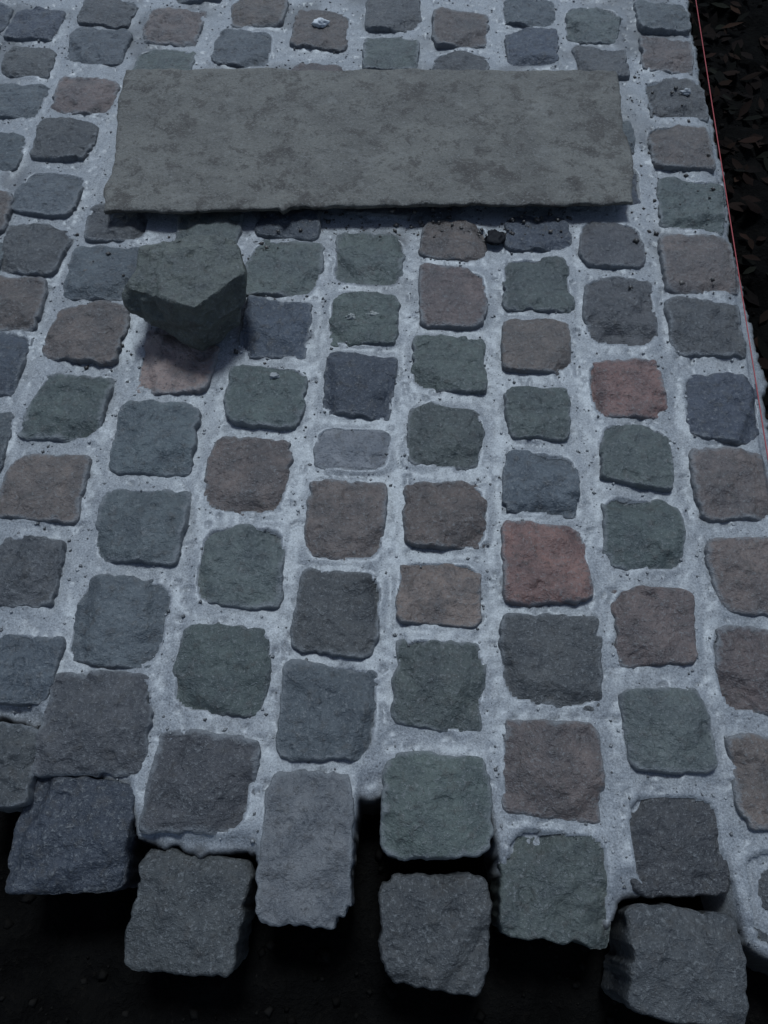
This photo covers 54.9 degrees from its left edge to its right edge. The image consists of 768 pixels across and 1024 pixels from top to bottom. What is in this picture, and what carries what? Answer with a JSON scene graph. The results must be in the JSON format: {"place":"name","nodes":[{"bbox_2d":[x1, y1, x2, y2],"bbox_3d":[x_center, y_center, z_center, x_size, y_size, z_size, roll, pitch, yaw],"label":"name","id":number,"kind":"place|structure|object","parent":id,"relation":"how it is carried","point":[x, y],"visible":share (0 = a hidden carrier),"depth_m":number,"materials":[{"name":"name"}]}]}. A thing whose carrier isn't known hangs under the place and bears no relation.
{"place":"outdoors","nodes":[
{"label":"outdoors","id":0,"kind":"place"},
{"bbox_2d":[0,0,767,1023],"bbox_3d":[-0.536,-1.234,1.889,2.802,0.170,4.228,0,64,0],"label":"cobblestone pavement","id":1,"kind":"structure","parent":0,"point":[74,832],"depth_m":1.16,"materials":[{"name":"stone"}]},
{"bbox_2d":[122,234,246,350],"bbox_3d":[-0.350,-0.427,1.341,0.222,0.139,0.261,0,64,0],"label":"loose cobblestone","id":2,"kind":"object","parent":1,"relation":"on","point":[190,291],"visible":1,"depth_m":1.28,"materials":[{"name":"stone"}]},
{"bbox_2d":[269,372,279,378],"bbox_3d":[-0.200,-0.243,1.328,0.026,0.016,0.016,0,64,0],"label":"lime spot","id":3,"kind":"object","parent":1,"relation":"on","point":[274,375],"visible":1,"depth_m":1.32,"materials":[{"name":"white"}]},
{"bbox_2d":[311,18,329,27],"bbox_3d":[-0.153,-1.178,1.780,0.046,0.021,0.029,0,64,0],"label":"lime spot","id":4,"kind":"object","parent":1,"relation":"on","point":[320,22],"visible":1,"depth_m":1.77,"materials":[{"name":"white"}]},
{"bbox_2d":[345,313,355,319],"bbox_3d":[-0.063,-0.365,1.384,0.021,0.016,0.014,0,64,0],"label":"lime spot","id":5,"kind":"object","parent":1,"relation":"on","point":[350,316],"visible":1,"depth_m":1.38,"materials":[{"name":"white"}]},
{"bbox_2d":[103,67,633,214],"bbox_3d":[-0.029,-0.795,1.567,1.102,0.021,0.451,0,64,0],"label":"stone slab","id":6,"kind":"object","parent":1,"relation":"on","point":[283,141],"depth_m":1.55,"materials":[{"name":"grey stone"}]},
{"bbox_2d":[366,311,378,315],"bbox_3d":[-0.022,-0.370,1.388,0.032,0.014,0.016,0,64,0],"label":"lime spot","id":7,"kind":"object","parent":1,"relation":"on","point":[372,313],"visible":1,"depth_m":1.38,"materials":[{"name":"white"}]},
{"bbox_2d":[0,0,766,947],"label":"mortar crumbs","id":8,"kind":"object","parent":1,"relation":"on","point":[386,454],"visible":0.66,"depth_m":1.27,"materials":[{"name":"grey concrete"}]},
{"bbox_2d":[75,75,716,369],"bbox_3d":[0.099,-0.580,1.606,1.444,0.222,0.654,-10,64,-5],"label":"rubble","id":9,"kind":"object","parent":1,"relation":"on","point":[635,240],"visible":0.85,"depth_m":1.50,"materials":[{"name":"black stone"}]},
{"bbox_2d":[484,229,505,244],"bbox_3d":[0.222,-0.546,1.474,0.041,0.016,0.044,23,66,11],"label":"dark pebble","id":10,"kind":"object","parent":1,"relation":"on","point":[494,237],"visible":1,"depth_m":1.47,"materials":[{"name":"black stone"}]},
{"bbox_2d":[679,88,690,95],"bbox_3d":[0.681,-0.948,1.669,0.028,0.017,0.018,0,64,0],"label":"lime spot","id":11,"kind":"object","parent":1,"relation":"on","point":[686,91],"visible":1,"depth_m":1.67,"materials":[{"name":"white"}]},
{"bbox_2d":[695,0,767,459],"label":"string line","id":12,"kind":"object","parent":1,"relation":"on","point":[734,244],"visible":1,"depth_m":1.45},
{"bbox_2d":[0,0,767,1023],"bbox_3d":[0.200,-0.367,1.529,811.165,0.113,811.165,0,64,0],"label":"ground","id":13,"kind":"structure","parent":0,"point":[54,940],"depth_m":1.06,"materials":[{"name":"soil"}]},
{"bbox_2d":[0,0,767,1023],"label":"soil clods","id":14,"kind":"object","parent":13,"relation":"on","point":[390,990],"visible":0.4,"depth_m":1.06,"materials":[{"name":"black soil"}]},
{"bbox_2d":[688,0,767,419],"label":"leaf litter","id":15,"kind":"object","parent":13,"relation":"on","point":[727,145],"visible":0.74,"depth_m":1.78,"materials":[{"name":"brown plant"}]}
]}

